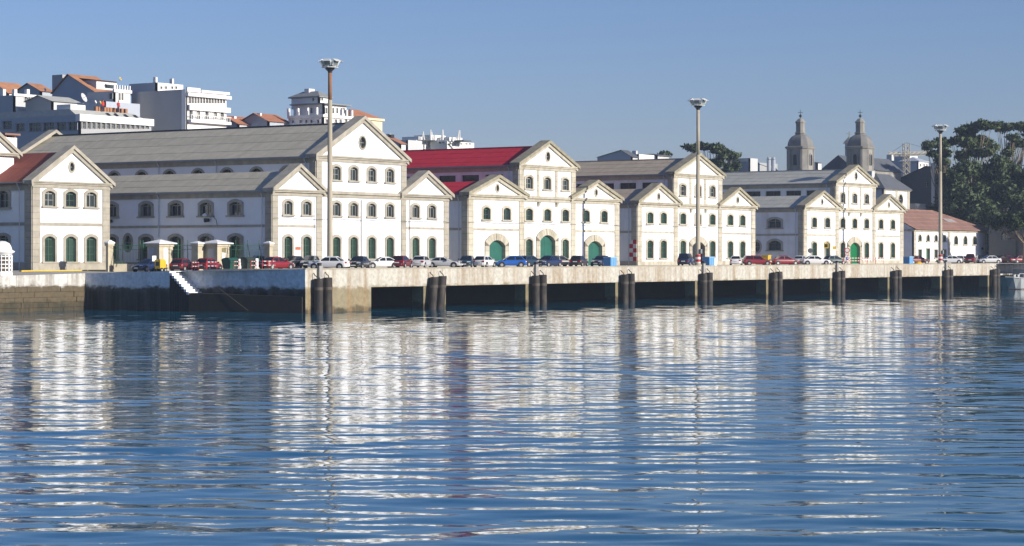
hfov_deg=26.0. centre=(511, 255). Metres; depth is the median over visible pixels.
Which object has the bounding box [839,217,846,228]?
window
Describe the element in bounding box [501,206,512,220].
window
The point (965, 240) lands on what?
window
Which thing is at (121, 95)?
bay house
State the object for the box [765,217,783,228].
window
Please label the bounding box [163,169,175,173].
window
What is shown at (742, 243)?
window
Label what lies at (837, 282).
fender pile
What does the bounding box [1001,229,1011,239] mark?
window
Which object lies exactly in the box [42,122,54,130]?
window
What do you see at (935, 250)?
window
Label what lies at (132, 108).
annex
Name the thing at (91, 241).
window
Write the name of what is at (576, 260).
car
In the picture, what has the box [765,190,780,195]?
window
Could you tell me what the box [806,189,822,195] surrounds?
window
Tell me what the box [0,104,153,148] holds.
office block
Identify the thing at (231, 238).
window
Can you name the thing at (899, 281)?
fender pile
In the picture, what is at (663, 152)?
shrub
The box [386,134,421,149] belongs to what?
shed
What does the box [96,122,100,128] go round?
window
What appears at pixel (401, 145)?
house
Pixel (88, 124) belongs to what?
window
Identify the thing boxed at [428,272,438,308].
fender pile
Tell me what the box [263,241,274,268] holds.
gate pillar
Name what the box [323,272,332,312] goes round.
fender pile
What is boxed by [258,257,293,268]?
car
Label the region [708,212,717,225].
window
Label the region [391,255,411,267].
car
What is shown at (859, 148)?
church
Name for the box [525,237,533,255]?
window
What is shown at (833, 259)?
car
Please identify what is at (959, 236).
house
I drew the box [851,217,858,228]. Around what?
window
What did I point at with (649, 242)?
window
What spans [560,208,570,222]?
window
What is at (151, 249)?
window
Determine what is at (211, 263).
car
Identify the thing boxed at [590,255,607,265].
car
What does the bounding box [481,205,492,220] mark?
window
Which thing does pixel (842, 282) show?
fender pile
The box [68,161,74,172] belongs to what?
round window
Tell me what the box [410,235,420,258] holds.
window
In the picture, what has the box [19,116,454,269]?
warehouse
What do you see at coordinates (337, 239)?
window
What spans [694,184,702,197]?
window
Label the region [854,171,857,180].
round window
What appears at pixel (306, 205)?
window
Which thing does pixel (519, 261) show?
car
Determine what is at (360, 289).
quay
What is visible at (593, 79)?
sky
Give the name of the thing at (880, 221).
window
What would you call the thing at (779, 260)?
car
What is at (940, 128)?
lamp mast
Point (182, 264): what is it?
car
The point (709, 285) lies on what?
fender pile
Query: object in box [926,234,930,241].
window
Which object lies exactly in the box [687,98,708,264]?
lamp mast
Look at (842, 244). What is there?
window
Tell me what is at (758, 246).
round window
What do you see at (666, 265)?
ground
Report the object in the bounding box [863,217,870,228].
window
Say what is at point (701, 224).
window
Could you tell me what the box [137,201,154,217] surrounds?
window
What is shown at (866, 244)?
window
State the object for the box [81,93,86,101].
satellite dish
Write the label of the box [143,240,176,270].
gatehouse
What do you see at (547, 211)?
window
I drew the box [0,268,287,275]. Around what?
road
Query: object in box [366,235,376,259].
window
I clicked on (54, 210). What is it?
warehouse
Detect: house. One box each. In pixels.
[0,82,20,94]
[0,89,35,112]
[17,83,51,95]
[24,95,80,110]
[50,74,116,101]
[87,85,131,102]
[226,116,249,127]
[242,113,288,125]
[348,109,384,130]
[388,134,405,149]
[597,150,639,160]
[632,151,653,158]
[644,154,670,158]
[903,209,988,262]
[989,226,1023,262]
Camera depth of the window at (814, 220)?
369.83 m
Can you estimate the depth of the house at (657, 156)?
491.60 m
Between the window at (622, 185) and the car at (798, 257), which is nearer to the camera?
the window at (622, 185)
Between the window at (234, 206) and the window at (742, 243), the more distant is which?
the window at (742, 243)
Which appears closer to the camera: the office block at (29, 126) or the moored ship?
the office block at (29, 126)
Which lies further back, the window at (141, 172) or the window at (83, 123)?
the window at (83, 123)
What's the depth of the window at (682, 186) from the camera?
333.46 m
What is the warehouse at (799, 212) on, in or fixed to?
on the ground
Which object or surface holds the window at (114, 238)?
in the warehouse at (253, 185)
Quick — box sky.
[0,0,1023,170]
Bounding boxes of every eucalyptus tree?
[944,118,1001,185]
[994,120,1023,206]
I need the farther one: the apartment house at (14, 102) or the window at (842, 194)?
the window at (842, 194)
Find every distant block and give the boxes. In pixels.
[891,155,917,167]
[898,157,928,176]
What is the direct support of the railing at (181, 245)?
on the road
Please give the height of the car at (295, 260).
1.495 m
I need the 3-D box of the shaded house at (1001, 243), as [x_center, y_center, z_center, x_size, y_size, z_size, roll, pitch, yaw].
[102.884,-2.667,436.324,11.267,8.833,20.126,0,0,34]
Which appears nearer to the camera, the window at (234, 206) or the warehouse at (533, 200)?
the window at (234, 206)
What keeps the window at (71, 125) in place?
in the office block at (29, 126)
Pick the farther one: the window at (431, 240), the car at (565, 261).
the car at (565, 261)
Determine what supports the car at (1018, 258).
on the ground
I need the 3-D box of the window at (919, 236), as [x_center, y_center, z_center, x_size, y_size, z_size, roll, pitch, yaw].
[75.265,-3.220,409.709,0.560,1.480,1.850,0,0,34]
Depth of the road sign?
346.45 m
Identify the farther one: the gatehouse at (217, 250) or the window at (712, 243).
the window at (712, 243)
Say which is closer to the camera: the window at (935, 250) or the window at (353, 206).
the window at (353, 206)
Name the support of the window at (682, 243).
in the warehouse at (657, 216)
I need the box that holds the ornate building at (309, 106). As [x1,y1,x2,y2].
[287,89,352,124]
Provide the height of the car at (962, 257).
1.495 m
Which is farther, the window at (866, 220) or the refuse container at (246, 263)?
the window at (866, 220)
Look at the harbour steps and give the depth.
234.99 m
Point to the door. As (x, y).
(210, 251)
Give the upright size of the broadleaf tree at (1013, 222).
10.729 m
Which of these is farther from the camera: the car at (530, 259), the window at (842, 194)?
the window at (842, 194)
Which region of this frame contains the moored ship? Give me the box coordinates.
[1000,269,1023,288]
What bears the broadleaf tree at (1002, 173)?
on the ground
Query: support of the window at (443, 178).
in the warehouse at (533, 200)
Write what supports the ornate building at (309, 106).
on the hill
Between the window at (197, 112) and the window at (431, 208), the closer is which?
the window at (431, 208)
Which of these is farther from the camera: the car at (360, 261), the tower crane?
the tower crane
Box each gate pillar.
[104,240,114,271]
[189,241,204,269]
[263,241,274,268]
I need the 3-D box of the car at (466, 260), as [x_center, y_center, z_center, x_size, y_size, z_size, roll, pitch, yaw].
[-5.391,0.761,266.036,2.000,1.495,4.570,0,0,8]
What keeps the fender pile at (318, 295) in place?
in the water
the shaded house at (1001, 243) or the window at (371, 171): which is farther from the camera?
the shaded house at (1001, 243)
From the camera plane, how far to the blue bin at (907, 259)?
362.73 m
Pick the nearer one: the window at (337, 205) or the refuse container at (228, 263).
the refuse container at (228, 263)
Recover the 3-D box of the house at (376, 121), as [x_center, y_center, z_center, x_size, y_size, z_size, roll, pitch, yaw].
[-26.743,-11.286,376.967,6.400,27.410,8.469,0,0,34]
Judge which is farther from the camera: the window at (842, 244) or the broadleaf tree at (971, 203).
the broadleaf tree at (971, 203)
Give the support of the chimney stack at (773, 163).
on the hill
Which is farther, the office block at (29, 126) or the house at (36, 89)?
the house at (36, 89)
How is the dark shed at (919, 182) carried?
on the ground
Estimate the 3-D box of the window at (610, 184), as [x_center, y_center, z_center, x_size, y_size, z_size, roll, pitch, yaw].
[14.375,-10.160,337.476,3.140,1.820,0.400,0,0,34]
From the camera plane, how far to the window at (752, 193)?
385.03 m
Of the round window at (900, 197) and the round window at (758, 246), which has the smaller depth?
the round window at (758, 246)
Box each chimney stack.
[766,157,770,170]
[771,157,775,170]
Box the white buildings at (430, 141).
[402,130,473,149]
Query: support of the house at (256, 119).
on the hill
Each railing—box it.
[114,240,146,271]
[143,240,145,259]
[173,240,191,261]
[230,240,264,268]
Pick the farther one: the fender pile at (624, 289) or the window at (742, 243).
the window at (742, 243)
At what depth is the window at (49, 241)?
253.50 m
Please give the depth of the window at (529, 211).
299.02 m
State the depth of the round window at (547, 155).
302.66 m
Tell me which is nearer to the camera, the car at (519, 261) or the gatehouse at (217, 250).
the gatehouse at (217, 250)
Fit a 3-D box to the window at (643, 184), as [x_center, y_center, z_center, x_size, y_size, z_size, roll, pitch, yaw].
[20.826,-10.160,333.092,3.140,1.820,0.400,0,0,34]
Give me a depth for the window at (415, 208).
277.87 m
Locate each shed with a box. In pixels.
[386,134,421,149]
[901,163,1008,252]
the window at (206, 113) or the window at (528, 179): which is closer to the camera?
the window at (528, 179)
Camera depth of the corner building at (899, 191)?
445.15 m
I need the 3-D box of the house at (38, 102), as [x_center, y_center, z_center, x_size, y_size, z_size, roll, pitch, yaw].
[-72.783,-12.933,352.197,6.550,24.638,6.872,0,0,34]
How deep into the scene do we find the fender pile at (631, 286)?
280.42 m
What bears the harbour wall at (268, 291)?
in the water
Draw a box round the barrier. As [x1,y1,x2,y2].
[262,261,274,268]
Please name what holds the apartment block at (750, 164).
on the hill
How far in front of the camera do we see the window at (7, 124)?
338.88 m
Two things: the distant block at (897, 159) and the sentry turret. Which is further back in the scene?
the distant block at (897, 159)
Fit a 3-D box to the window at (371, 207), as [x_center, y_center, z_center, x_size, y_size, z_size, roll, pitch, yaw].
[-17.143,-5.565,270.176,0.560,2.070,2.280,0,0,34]
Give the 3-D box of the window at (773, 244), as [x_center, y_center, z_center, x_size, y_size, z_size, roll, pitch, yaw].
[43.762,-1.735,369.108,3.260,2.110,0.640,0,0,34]
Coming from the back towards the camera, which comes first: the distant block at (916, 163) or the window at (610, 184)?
the distant block at (916, 163)
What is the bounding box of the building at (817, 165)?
[814,162,820,169]
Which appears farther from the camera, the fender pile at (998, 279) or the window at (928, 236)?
the window at (928, 236)
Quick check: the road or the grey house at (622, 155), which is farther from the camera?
the grey house at (622, 155)
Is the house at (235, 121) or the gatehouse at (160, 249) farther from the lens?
the house at (235, 121)
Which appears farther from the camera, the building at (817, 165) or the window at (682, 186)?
the building at (817, 165)
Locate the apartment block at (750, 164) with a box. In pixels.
[728,158,777,171]
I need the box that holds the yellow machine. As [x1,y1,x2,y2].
[152,256,167,270]
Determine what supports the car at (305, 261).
on the ground
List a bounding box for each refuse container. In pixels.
[221,258,240,268]
[239,257,257,268]
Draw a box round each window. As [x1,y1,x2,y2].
[0,190,11,208]
[0,233,10,244]
[2,120,12,128]
[15,122,25,131]
[28,122,41,131]
[41,188,58,207]
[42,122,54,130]
[42,233,58,262]
[55,121,66,130]
[62,189,79,207]
[63,234,79,262]
[67,121,77,129]
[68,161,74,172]
[81,121,85,128]
[83,189,99,208]
[84,234,99,262]
[86,122,90,128]
[91,122,95,128]
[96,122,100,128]
[108,92,112,98]
[108,171,120,175]
[110,201,119,217]
[110,234,119,259]
[123,233,132,251]
[135,170,147,174]
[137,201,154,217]
[137,234,153,260]
[149,247,154,258]
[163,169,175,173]
[166,200,183,217]
[168,234,182,258]
[188,110,192,118]
[191,168,204,173]
[196,111,200,118]
[196,200,214,216]
[198,233,213,241]
[204,111,208,118]
[220,167,233,172]
[225,199,243,216]
[227,233,242,257]
[249,166,263,171]
[281,198,295,215]
[282,234,293,258]
[300,199,313,216]
[301,234,312,257]
[332,164,343,181]
[333,200,343,216]
[333,234,343,259]
[348,165,360,182]
[348,201,360,217]
[348,235,358,259]
[358,135,366,149]
[366,166,378,182]
[366,201,378,217]
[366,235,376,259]
[384,167,396,183]
[384,202,396,218]
[385,235,394,257]
[410,203,421,218]
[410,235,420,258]
[426,203,438,219]
[427,236,436,258]
[438,175,456,181]
[461,174,479,181]
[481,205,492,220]
[484,173,503,177]
[495,183,499,192]
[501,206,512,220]
[524,174,534,189]
[524,206,534,221]
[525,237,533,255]
[542,175,552,190]
[542,207,552,221]
[545,151,550,162]
[560,176,570,191]
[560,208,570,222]
[561,237,570,258]
[581,208,591,222]
[594,188,597,196]
[599,209,609,223]
[604,182,614,188]
[619,182,636,188]
[641,181,658,188]
[645,210,655,224]
[645,238,655,258]
[659,211,668,224]
[659,238,668,258]
[678,183,687,196]
[678,211,687,224]
[679,239,686,253]
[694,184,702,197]
[694,213,702,225]
[708,184,717,197]
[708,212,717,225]
[709,239,717,258]
[726,213,734,225]
[726,239,733,258]
[738,213,746,226]
[739,239,745,258]
[745,191,760,195]
[755,240,761,253]
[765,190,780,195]
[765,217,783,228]
[765,239,783,250]
[785,190,801,195]
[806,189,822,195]
[811,216,818,227]
[811,240,817,255]
[824,216,831,228]
[824,241,830,256]
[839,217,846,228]
[840,191,846,203]
[840,241,845,258]
[851,192,858,203]
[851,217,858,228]
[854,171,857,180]
[863,193,870,204]
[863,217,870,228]
[863,241,870,258]
[878,218,884,229]
[878,241,884,258]
[890,218,896,229]
[890,241,896,258]
[898,193,903,204]
[918,234,922,241]
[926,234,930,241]
[926,248,929,260]
[934,249,937,258]
[953,235,958,244]
[963,235,968,244]
[972,235,976,244]
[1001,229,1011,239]
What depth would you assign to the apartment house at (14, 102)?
353.11 m
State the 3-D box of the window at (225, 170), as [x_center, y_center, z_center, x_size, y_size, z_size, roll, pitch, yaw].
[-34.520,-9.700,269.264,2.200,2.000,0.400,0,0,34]
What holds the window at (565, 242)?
in the warehouse at (533, 200)
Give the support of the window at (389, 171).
in the warehouse at (253, 185)
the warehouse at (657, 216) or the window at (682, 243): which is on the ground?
the warehouse at (657, 216)
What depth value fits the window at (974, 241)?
431.74 m
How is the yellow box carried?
on the ground
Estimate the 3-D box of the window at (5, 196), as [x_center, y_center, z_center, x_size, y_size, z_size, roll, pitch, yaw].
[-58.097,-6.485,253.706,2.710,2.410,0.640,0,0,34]
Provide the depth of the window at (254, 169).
266.70 m
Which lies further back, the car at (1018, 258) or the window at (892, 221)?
the car at (1018, 258)
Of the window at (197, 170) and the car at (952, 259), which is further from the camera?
the car at (952, 259)
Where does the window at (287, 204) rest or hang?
in the warehouse at (253, 185)
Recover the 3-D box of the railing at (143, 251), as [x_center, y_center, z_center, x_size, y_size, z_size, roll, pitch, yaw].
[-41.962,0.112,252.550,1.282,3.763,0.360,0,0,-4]
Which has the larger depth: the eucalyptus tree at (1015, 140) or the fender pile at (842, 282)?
the eucalyptus tree at (1015, 140)
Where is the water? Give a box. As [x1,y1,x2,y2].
[0,276,1023,545]
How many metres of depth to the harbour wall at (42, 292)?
236.08 m
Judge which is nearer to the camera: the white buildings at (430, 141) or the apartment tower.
the apartment tower
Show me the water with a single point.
(856, 418)
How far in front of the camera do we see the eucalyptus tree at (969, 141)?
498.87 m
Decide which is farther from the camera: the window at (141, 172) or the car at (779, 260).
the car at (779, 260)
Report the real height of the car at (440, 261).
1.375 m
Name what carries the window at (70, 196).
in the warehouse at (54, 210)
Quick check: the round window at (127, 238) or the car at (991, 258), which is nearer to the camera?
the round window at (127, 238)
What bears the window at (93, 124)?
in the office block at (29, 126)
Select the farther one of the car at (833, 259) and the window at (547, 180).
the car at (833, 259)
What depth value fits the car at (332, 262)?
237.95 m
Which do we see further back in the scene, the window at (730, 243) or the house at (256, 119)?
the house at (256, 119)
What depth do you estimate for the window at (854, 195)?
382.69 m
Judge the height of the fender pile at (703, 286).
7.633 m
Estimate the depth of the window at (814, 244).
370.01 m
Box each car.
[132,259,166,271]
[169,258,195,270]
[194,258,222,270]
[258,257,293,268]
[285,255,304,267]
[300,255,319,267]
[308,256,350,267]
[348,256,370,267]
[366,257,397,267]
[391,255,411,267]
[410,255,432,267]
[429,257,462,267]
[458,255,473,266]
[474,255,495,266]
[495,255,526,266]
[522,255,541,266]
[536,255,561,266]
[550,255,572,265]
[569,255,588,265]
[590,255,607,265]
[677,253,694,265]
[729,255,742,264]
[742,255,771,264]
[769,255,799,264]
[793,255,805,264]
[800,255,830,264]
[823,255,845,263]
[912,255,929,263]
[935,255,962,262]
[952,255,965,263]
[965,254,976,262]
[976,255,1001,263]
[999,255,1016,262]
[1011,255,1021,262]
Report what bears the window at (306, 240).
in the warehouse at (253, 185)
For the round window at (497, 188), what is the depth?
292.35 m
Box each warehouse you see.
[0,132,115,269]
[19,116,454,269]
[403,140,624,266]
[575,153,759,264]
[722,165,907,263]
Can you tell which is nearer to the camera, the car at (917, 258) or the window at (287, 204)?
the window at (287, 204)
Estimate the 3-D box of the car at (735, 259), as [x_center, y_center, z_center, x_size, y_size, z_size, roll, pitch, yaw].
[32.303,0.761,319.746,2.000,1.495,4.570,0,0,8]
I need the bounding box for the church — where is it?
[785,110,903,181]
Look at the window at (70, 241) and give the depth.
256.24 m
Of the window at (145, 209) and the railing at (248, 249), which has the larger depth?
the window at (145, 209)
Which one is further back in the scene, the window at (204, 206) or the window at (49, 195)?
the window at (204, 206)
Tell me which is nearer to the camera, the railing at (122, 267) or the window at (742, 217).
the railing at (122, 267)
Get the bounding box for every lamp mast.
[317,58,342,255]
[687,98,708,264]
[931,124,948,263]
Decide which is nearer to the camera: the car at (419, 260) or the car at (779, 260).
the car at (419, 260)
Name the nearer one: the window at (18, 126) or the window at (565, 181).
the window at (565, 181)
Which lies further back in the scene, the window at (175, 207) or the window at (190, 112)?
the window at (190, 112)
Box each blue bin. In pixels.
[603,257,616,265]
[702,257,716,264]
[903,256,913,263]
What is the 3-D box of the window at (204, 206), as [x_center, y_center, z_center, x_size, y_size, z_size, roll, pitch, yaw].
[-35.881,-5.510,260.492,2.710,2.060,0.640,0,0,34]
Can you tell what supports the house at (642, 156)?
on the hill
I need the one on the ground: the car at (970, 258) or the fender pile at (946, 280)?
the car at (970, 258)
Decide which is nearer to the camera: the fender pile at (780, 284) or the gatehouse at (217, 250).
the gatehouse at (217, 250)
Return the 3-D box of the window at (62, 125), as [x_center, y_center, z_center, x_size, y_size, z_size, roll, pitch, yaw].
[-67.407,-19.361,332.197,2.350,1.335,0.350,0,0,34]
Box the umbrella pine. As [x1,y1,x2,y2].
[680,141,741,169]
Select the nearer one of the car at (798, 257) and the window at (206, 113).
the car at (798, 257)
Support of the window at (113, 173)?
in the warehouse at (253, 185)
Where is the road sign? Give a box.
[844,248,849,260]
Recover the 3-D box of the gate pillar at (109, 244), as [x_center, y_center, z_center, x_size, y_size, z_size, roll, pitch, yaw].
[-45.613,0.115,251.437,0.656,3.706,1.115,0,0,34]
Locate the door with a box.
[208,249,213,257]
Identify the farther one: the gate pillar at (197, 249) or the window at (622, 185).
the window at (622, 185)
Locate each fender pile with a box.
[313,273,322,312]
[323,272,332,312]
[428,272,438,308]
[436,271,446,308]
[531,271,539,305]
[539,270,546,304]
[620,270,628,302]
[628,269,634,301]
[700,270,706,299]
[706,268,712,299]
[770,268,777,297]
[777,268,782,296]
[834,268,840,294]
[839,267,844,294]
[891,267,897,293]
[896,266,901,292]
[943,266,949,291]
[948,266,952,291]
[991,266,996,289]
[997,267,999,289]
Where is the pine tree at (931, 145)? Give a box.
[921,136,954,195]
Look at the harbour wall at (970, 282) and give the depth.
387.37 m
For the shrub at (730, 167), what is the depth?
514.32 m
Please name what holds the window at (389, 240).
in the warehouse at (253, 185)
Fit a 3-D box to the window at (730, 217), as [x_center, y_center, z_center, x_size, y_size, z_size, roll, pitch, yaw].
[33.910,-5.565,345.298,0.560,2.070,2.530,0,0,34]
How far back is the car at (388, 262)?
248.22 m
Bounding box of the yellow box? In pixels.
[761,255,770,264]
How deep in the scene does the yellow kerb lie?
249.68 m
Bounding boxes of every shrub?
[657,150,672,157]
[721,160,741,171]
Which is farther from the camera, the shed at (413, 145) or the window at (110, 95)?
the shed at (413, 145)
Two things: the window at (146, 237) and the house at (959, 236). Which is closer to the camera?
the window at (146, 237)
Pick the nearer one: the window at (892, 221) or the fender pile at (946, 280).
the fender pile at (946, 280)
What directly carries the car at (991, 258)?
on the ground
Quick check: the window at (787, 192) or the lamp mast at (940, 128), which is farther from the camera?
the window at (787, 192)
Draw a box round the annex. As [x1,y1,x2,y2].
[77,101,139,116]
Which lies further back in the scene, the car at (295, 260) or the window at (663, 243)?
the window at (663, 243)
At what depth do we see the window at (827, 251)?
374.05 m
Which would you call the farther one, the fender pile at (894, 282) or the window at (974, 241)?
the window at (974, 241)
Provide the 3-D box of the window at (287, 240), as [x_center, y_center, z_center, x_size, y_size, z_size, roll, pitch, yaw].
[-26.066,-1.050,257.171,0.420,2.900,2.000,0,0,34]
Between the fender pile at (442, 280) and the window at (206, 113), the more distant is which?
the window at (206, 113)
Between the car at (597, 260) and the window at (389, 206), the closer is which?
the window at (389, 206)
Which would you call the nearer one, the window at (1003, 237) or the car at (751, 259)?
the car at (751, 259)
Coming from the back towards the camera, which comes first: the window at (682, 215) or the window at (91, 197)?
the window at (682, 215)
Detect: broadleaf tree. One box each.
[925,156,1000,233]
[972,153,1023,225]
[983,211,1023,262]
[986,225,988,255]
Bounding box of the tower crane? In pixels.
[887,143,928,175]
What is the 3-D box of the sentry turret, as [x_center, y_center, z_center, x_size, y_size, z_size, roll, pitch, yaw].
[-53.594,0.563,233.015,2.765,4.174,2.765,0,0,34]
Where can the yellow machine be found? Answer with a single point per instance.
(160, 264)
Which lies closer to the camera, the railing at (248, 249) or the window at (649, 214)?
the railing at (248, 249)
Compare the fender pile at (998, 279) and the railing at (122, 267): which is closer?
the railing at (122, 267)
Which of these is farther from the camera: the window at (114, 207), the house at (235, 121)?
the house at (235, 121)
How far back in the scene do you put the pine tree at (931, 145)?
489.33 m
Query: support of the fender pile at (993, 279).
in the water
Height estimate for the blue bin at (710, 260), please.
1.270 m
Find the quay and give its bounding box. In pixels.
[204,263,998,312]
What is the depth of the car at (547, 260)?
276.44 m
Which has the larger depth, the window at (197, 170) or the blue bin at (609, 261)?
the blue bin at (609, 261)
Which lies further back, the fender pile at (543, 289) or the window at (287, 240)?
the fender pile at (543, 289)
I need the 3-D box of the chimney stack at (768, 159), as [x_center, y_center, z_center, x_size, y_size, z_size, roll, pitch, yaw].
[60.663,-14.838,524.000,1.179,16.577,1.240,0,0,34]
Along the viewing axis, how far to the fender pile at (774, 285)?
312.71 m
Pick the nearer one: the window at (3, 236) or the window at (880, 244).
the window at (3, 236)
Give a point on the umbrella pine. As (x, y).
(723, 151)
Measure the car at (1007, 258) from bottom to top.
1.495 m
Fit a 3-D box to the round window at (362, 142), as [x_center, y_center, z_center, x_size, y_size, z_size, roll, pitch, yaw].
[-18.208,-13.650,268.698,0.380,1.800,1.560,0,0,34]
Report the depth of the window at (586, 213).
310.97 m
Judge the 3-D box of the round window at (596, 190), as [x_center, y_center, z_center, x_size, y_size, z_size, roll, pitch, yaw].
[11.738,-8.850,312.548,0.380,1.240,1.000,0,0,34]
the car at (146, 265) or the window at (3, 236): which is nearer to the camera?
the car at (146, 265)
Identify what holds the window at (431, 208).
in the warehouse at (253, 185)
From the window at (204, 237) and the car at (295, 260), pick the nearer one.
the car at (295, 260)
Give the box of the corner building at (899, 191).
[867,171,911,208]
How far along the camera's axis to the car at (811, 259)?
335.65 m
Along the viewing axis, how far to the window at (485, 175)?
299.06 m
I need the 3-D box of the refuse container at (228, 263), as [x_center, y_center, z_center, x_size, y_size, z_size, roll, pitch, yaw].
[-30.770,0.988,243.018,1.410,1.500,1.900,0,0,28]
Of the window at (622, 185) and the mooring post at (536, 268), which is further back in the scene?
the window at (622, 185)
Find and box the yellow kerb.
[19,270,113,271]
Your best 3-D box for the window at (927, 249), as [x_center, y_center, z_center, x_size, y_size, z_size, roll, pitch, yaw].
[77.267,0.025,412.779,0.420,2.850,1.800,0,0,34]
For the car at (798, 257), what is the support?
on the quay
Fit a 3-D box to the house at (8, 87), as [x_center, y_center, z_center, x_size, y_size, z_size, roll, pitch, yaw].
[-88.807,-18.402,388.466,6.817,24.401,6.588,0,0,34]
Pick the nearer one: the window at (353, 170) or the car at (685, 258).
the window at (353, 170)
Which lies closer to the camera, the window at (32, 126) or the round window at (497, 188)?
the round window at (497, 188)
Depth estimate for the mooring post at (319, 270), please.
229.93 m
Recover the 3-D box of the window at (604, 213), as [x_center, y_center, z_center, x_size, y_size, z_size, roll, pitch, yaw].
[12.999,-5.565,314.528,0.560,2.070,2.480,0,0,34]
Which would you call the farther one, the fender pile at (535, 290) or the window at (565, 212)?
the window at (565, 212)
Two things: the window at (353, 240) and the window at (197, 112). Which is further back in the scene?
the window at (197, 112)
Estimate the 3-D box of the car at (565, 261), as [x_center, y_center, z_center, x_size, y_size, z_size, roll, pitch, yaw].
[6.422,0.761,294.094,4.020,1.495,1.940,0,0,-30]
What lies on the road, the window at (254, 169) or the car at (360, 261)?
the car at (360, 261)
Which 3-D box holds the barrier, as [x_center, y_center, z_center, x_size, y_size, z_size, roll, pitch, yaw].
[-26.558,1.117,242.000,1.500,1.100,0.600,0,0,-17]
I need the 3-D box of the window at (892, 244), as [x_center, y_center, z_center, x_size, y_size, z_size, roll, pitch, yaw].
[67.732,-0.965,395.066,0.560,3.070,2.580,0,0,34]
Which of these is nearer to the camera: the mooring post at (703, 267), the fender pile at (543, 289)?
the fender pile at (543, 289)
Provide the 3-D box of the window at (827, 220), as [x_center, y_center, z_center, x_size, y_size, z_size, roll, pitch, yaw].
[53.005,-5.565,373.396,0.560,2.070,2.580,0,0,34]
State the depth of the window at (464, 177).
301.48 m
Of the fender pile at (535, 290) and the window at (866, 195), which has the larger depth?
the window at (866, 195)
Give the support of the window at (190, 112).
in the apartment tower
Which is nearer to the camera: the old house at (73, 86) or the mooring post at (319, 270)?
the mooring post at (319, 270)
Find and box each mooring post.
[317,263,322,277]
[534,262,538,274]
[702,261,705,272]
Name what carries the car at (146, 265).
on the road
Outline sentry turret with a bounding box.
[0,241,14,275]
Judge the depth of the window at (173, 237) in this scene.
263.34 m
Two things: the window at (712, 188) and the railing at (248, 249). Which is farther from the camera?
the window at (712, 188)
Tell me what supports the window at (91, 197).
in the warehouse at (54, 210)
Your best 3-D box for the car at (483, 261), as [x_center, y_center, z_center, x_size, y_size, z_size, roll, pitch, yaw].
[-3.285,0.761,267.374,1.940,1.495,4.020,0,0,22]
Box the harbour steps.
[170,273,201,311]
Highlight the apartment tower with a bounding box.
[129,77,231,130]
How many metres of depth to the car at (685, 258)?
303.91 m
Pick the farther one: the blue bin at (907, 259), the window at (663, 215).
the blue bin at (907, 259)
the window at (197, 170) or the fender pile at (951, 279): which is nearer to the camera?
the window at (197, 170)
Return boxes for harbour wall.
[0,273,84,312]
[85,269,304,312]
[961,264,1023,289]
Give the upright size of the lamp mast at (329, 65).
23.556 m
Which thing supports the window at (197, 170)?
in the warehouse at (253, 185)
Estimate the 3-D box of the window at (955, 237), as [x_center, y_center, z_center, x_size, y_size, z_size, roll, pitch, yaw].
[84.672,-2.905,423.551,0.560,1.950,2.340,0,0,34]
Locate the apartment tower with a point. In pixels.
(172, 105)
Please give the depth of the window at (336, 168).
264.92 m
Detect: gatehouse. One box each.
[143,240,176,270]
[203,240,233,269]
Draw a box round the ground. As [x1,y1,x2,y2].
[350,263,1023,267]

